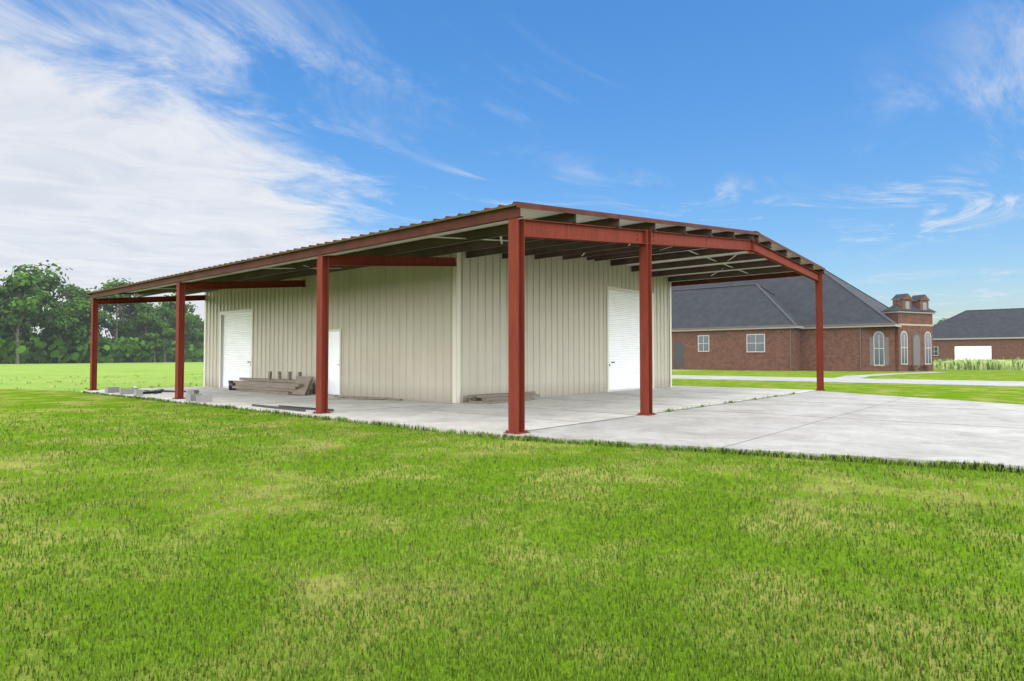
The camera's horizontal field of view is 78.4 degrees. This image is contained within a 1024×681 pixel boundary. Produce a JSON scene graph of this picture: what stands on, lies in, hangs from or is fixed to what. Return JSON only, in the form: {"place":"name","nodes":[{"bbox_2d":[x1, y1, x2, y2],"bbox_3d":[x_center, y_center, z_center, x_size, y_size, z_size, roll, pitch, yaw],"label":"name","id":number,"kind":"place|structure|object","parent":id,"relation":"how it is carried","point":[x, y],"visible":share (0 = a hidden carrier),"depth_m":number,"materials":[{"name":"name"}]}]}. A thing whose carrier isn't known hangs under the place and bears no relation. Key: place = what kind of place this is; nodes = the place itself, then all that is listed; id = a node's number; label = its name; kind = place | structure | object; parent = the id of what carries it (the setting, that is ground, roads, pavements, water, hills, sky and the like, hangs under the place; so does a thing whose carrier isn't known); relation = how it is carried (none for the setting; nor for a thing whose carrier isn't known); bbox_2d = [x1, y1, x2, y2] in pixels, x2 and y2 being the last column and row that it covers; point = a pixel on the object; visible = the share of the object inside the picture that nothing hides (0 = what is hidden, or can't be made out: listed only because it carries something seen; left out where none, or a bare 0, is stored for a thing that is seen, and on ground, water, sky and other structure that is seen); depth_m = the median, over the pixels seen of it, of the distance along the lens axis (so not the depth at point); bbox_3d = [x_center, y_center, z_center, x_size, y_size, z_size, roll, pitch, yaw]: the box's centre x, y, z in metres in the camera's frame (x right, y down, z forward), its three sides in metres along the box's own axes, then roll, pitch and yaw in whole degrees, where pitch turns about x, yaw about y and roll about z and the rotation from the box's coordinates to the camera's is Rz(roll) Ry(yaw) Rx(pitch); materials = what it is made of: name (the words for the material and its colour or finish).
{"place":"outdoors","nodes":[
{"label":"outdoors","id":0,"kind":"place"},
{"bbox_2d":[0,369,697,390],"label":"field grass","id":1,"kind":"structure","parent":0,"point":[151,386],"depth_m":32.27,"materials":[{"name":"green plant"}]},
{"bbox_2d":[0,362,1023,680],"bbox_3d":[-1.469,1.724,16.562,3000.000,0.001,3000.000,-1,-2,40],"label":"ground","id":2,"kind":"structure","parent":0,"point":[40,392],"depth_m":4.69,"materials":[{"name":"green plant"}]},
{"bbox_2d":[0,336,15,363],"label":"tree","id":3,"kind":"object","parent":2,"relation":"on","point":[11,339],"visible":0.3,"depth_m":150.32,"materials":[{"name":"green plant"}]},
{"bbox_2d":[0,285,34,344],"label":"tree","id":4,"kind":"object","parent":2,"relation":"on","point":[5,295],"visible":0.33,"depth_m":153.88,"materials":[{"name":"green plant"}]},
{"bbox_2d":[0,271,73,363],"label":"tree","id":5,"kind":"object","parent":2,"relation":"on","point":[20,314],"visible":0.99,"depth_m":149.12,"materials":[{"name":"green plant"}]},
{"bbox_2d":[4,260,74,333],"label":"tree","id":6,"kind":"object","parent":2,"relation":"on","point":[49,283],"visible":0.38,"depth_m":169.13,"materials":[{"name":"green plant"}]},
{"bbox_2d":[42,307,79,361],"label":"tree","id":7,"kind":"object","parent":2,"relation":"on","point":[59,329],"visible":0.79,"depth_m":162.05,"materials":[{"name":"green plant"}]},
{"bbox_2d":[36,308,90,362],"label":"tree","id":8,"kind":"object","parent":2,"relation":"on","point":[81,330],"visible":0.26,"depth_m":166.53,"materials":[{"name":"green plant"}]},
{"bbox_2d":[46,281,100,329],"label":"tree","id":9,"kind":"object","parent":2,"relation":"on","point":[78,292],"visible":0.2,"depth_m":182.57,"materials":[{"name":"green plant"}]},
{"bbox_2d":[64,295,108,330],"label":"tree","id":10,"kind":"object","parent":2,"relation":"on","point":[80,307],"visible":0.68,"depth_m":171.43,"materials":[{"name":"green plant"}]},
{"bbox_2d":[0,331,194,363],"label":"trunks","id":11,"kind":"object","parent":2,"relation":"on","point":[33,344],"visible":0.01,"depth_m":162.46,"materials":[{"name":"green plant"}]},
{"bbox_2d":[86,330,112,348],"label":"tree","id":12,"kind":"object","parent":2,"relation":"on","point":[105,341],"visible":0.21,"depth_m":181.17,"materials":[{"name":"green plant"}]},
{"bbox_2d":[0,332,203,363],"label":"treeline shrubs","id":13,"kind":"object","parent":2,"relation":"on","point":[121,350],"visible":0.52,"depth_m":173.28,"materials":[{"name":"green plant"}]},
{"bbox_2d":[82,276,136,343],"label":"tree","id":14,"kind":"object","parent":2,"relation":"on","point":[112,323],"visible":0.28,"depth_m":194.86,"materials":[{"name":"green plant"}]},
{"bbox_2d":[102,282,147,338],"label":"tree","id":15,"kind":"object","parent":2,"relation":"on","point":[123,315],"visible":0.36,"depth_m":202.90,"materials":[{"name":"green plant"}]},
{"bbox_2d":[111,318,146,339],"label":"tree","id":16,"kind":"object","parent":2,"relation":"on","point":[132,335],"visible":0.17,"depth_m":210.21,"materials":[{"name":"green plant"}]},
{"bbox_2d":[126,312,154,336],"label":"tree","id":17,"kind":"object","parent":2,"relation":"on","point":[138,316],"visible":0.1,"depth_m":213.27,"materials":[{"name":"green plant"}]},
{"bbox_2d":[124,302,163,342],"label":"tree","id":18,"kind":"object","parent":2,"relation":"on","point":[148,321],"visible":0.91,"depth_m":203.55,"materials":[{"name":"green plant"}]},
{"bbox_2d":[143,332,168,362],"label":"tree","id":19,"kind":"object","parent":2,"relation":"on","point":[158,344],"visible":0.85,"depth_m":200.13,"materials":[{"name":"green plant"}]},
{"bbox_2d":[157,322,175,361],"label":"tree","id":20,"kind":"object","parent":2,"relation":"on","point":[165,331],"visible":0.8,"depth_m":204.61,"materials":[{"name":"green plant"}]},
{"bbox_2d":[155,317,194,344],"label":"tree","id":21,"kind":"object","parent":2,"relation":"on","point":[188,332],"visible":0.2,"depth_m":222.04,"materials":[{"name":"green plant"}]},
{"bbox_2d":[156,293,199,338],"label":"tree","id":22,"kind":"object","parent":2,"relation":"on","point":[166,310],"visible":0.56,"depth_m":219.03,"materials":[{"name":"green plant"}]},
{"bbox_2d":[170,321,201,344],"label":"tree","id":23,"kind":"object","parent":2,"relation":"on","point":[197,336],"visible":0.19,"depth_m":228.18,"materials":[{"name":"green plant"}]},
{"bbox_2d":[187,312,203,329],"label":"tree","id":24,"kind":"object","parent":2,"relation":"on","point":[198,327],"visible":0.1,"depth_m":247.26,"materials":[{"name":"green plant"}]},
{"bbox_2d":[187,327,203,349],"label":"tree","id":25,"kind":"object","parent":2,"relation":"on","point":[202,336],"visible":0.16,"depth_m":237.60,"materials":[{"name":"green plant"}]},
{"bbox_2d":[189,314,203,342],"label":"tree","id":26,"kind":"object","parent":2,"relation":"on","point":[200,324],"visible":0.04,"depth_m":264.30,"materials":[{"name":"green plant"}]},
{"bbox_2d":[81,386,816,437],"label":"concrete slab","id":27,"kind":"structure","parent":2,"relation":"on","point":[441,418],"depth_m":15.70,"materials":[{"name":"grey concrete"}]},
{"bbox_2d":[105,387,211,401],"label":"concrete blocks","id":28,"kind":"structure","parent":27,"relation":"on","point":[194,395],"depth_m":19.75,"materials":[{"name":"grey concrete"}]},
{"bbox_2d":[228,380,236,389],"bbox_3d":[-10.455,1.675,23.521,0.336,0.350,0.336,-1,-2,40],"label":"bucket","id":29,"kind":"object","parent":27,"relation":"on","point":[230,383],"visible":0.59,"depth_m":23.39,"materials":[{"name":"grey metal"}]},
{"bbox_2d":[132,386,333,411],"bbox_3d":[-9.012,1.626,18.736,13.901,0.168,1.700,-1,-2,40],"label":"steel scrap","id":30,"kind":"object","parent":27,"relation":"on","point":[292,408],"visible":0.55,"depth_m":14.95,"materials":[{"name":"grey metal"}]},
{"bbox_2d":[232,371,313,395],"bbox_3d":[-8.334,1.431,21.722,5.239,0.732,0.706,-1,-2,40],"label":"lumber pile","id":31,"kind":"object","parent":27,"relation":"on","point":[300,384],"visible":1,"depth_m":21.11,"materials":[{"name":"brown wood"}]},
{"bbox_2d":[333,395,401,400],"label":"wood scraps","id":32,"kind":"object","parent":27,"relation":"on","point":[362,397],"visible":1,"depth_m":17.92,"materials":[{"name":"wood"}]},
{"bbox_2d":[205,252,669,402],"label":"building walls","id":33,"kind":"structure","parent":27,"relation":"on","point":[447,330],"depth_m":19.44,"materials":[{"name":"beige metal"}]},
{"bbox_2d":[221,312,250,387],"bbox_3d":[-10.752,0.405,24.596,2.510,2.950,0.068,-1,-2,40],"label":"roll door","id":34,"kind":"structure","parent":33,"relation":"attached to","point":[236,346],"depth_m":24.69,"materials":[{"name":"silver metal"}]},
{"bbox_2d":[205,252,668,402],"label":"wall ribs","id":35,"kind":"object","parent":33,"relation":"attached to","point":[462,333],"depth_m":19.52,"materials":[{"name":"beige metal"}]},
{"bbox_2d":[328,331,339,394],"bbox_3d":[-5.746,0.722,20.237,0.720,2.035,0.125,-1,-2,40],"label":"personnel door","id":36,"kind":"structure","parent":35,"relation":"attached to","point":[333,363],"depth_m":20.27,"materials":[{"name":"silver metal"}]},
{"bbox_2d":[203,252,671,402],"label":"wall trim","id":37,"kind":"structure","parent":33,"relation":"attached to","point":[456,336],"depth_m":20.00,"materials":[{"name":"beige metal"}]},
{"bbox_2d":[609,289,639,391],"bbox_3d":[4.431,0.026,23.589,0.068,3.650,3.240,-1,-2,40],"label":"roll door","id":38,"kind":"structure","parent":33,"relation":"attached to","point":[624,343],"depth_m":23.27,"materials":[{"name":"silver metal"}]},
{"bbox_2d":[88,217,824,433],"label":"steel posts","id":39,"kind":"object","parent":27,"relation":"on","point":[516,325],"visible":0.98,"depth_m":13.20,"materials":[{"name":"red metal"}]},
{"bbox_2d":[97,219,819,303],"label":"steel rafters","id":40,"kind":"object","parent":39,"relation":"on","point":[540,229],"visible":0.98,"depth_m":15.16,"materials":[{"name":"red metal"}]},
{"bbox_2d":[135,213,813,296],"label":"roof purlins","id":41,"kind":"object","parent":39,"relation":"on","point":[473,244],"visible":0.43,"depth_m":17.88,"materials":[{"name":"red metal"}]},
{"bbox_2d":[153,236,747,288],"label":"roof straps","id":42,"kind":"object","parent":41,"relation":"attached to","point":[501,240],"visible":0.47,"depth_m":16.92,"materials":[{"name":"grey"}]},
{"bbox_2d":[87,201,820,293],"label":"roof sheets","id":43,"kind":"object","parent":41,"relation":"on","point":[526,213],"visible":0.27,"depth_m":14.84,"materials":[{"name":"grey"}]},
{"bbox_2d":[87,201,824,298],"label":"eave fascia","id":44,"kind":"structure","parent":43,"relation":"attached to","point":[488,217],"depth_m":13.48,"materials":[{"name":"brown metal"}]},
{"bbox_2d":[155,387,819,433],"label":"slab joints","id":45,"kind":"object","parent":27,"relation":"on","point":[541,408],"visible":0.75,"depth_m":14.72,"materials":[{"name":"grey concrete"}]},
{"bbox_2d":[467,391,539,403],"bbox_3d":[-0.068,1.565,17.291,0.838,0.205,2.599,-1,-2,40],"label":"lumber pile","id":46,"kind":"object","parent":27,"relation":"on","point":[495,398],"visible":0.82,"depth_m":16.72,"materials":[{"name":"brown wood"}]},
{"bbox_2d":[82,391,1023,472],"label":"joint weeds","id":47,"kind":"object","parent":2,"relation":"on","point":[956,465],"depth_m":8.63,"materials":[{"name":"green plant"}]},
{"bbox_2d":[506,391,1023,471],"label":"driveway apron","id":48,"kind":"object","parent":2,"relation":"on","point":[892,436],"visible":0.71,"depth_m":10.57,"materials":[{"name":"concrete"}]},
{"bbox_2d":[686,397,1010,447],"bbox_3d":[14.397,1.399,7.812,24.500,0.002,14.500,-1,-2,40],"label":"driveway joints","id":49,"kind":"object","parent":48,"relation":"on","point":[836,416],"visible":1,"depth_m":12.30,"materials":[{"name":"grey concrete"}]},
{"bbox_2d":[836,372,940,377],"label":"walkway","id":50,"kind":"structure","parent":2,"relation":"on","point":[857,376],"depth_m":45.81,"materials":[{"name":"concrete"}]},
{"bbox_2d":[881,293,935,370],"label":"brick tower","id":51,"kind":"structure","parent":2,"relation":"on","point":[910,315],"depth_m":62.57,"materials":[{"name":"brick"}]},
{"bbox_2d":[933,360,1023,369],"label":"tall grass","id":52,"kind":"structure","parent":2,"relation":"on","point":[981,364],"depth_m":72.09,"materials":[{"name":"green plant"}]},
{"bbox_2d":[0,0,1023,338],"label":"sky","id":53,"kind":"structure","parent":0,"point":[880,143],"materials":[{"name":"blue"}]},
{"bbox_2d":[671,270,900,370],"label":"brick house","id":54,"kind":"structure","parent":0,"point":[763,325],"depth_m":66.74,"materials":[{"name":"brown brick"}]},
{"bbox_2d":[672,375,1023,386],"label":"road","id":55,"kind":"structure","parent":0,"point":[931,382],"depth_m":35.22,"materials":[{"name":"concrete"}]},
{"bbox_2d":[933,308,1023,360],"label":"house","id":56,"kind":"structure","parent":0,"point":[986,333],"depth_m":109.00,"materials":[{"name":"brick"}]},
{"bbox_2d":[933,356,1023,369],"bbox_3d":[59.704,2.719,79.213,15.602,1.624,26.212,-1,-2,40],"label":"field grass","id":57,"kind":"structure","parent":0,"point":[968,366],"depth_m":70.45,"materials":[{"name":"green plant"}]}
]}

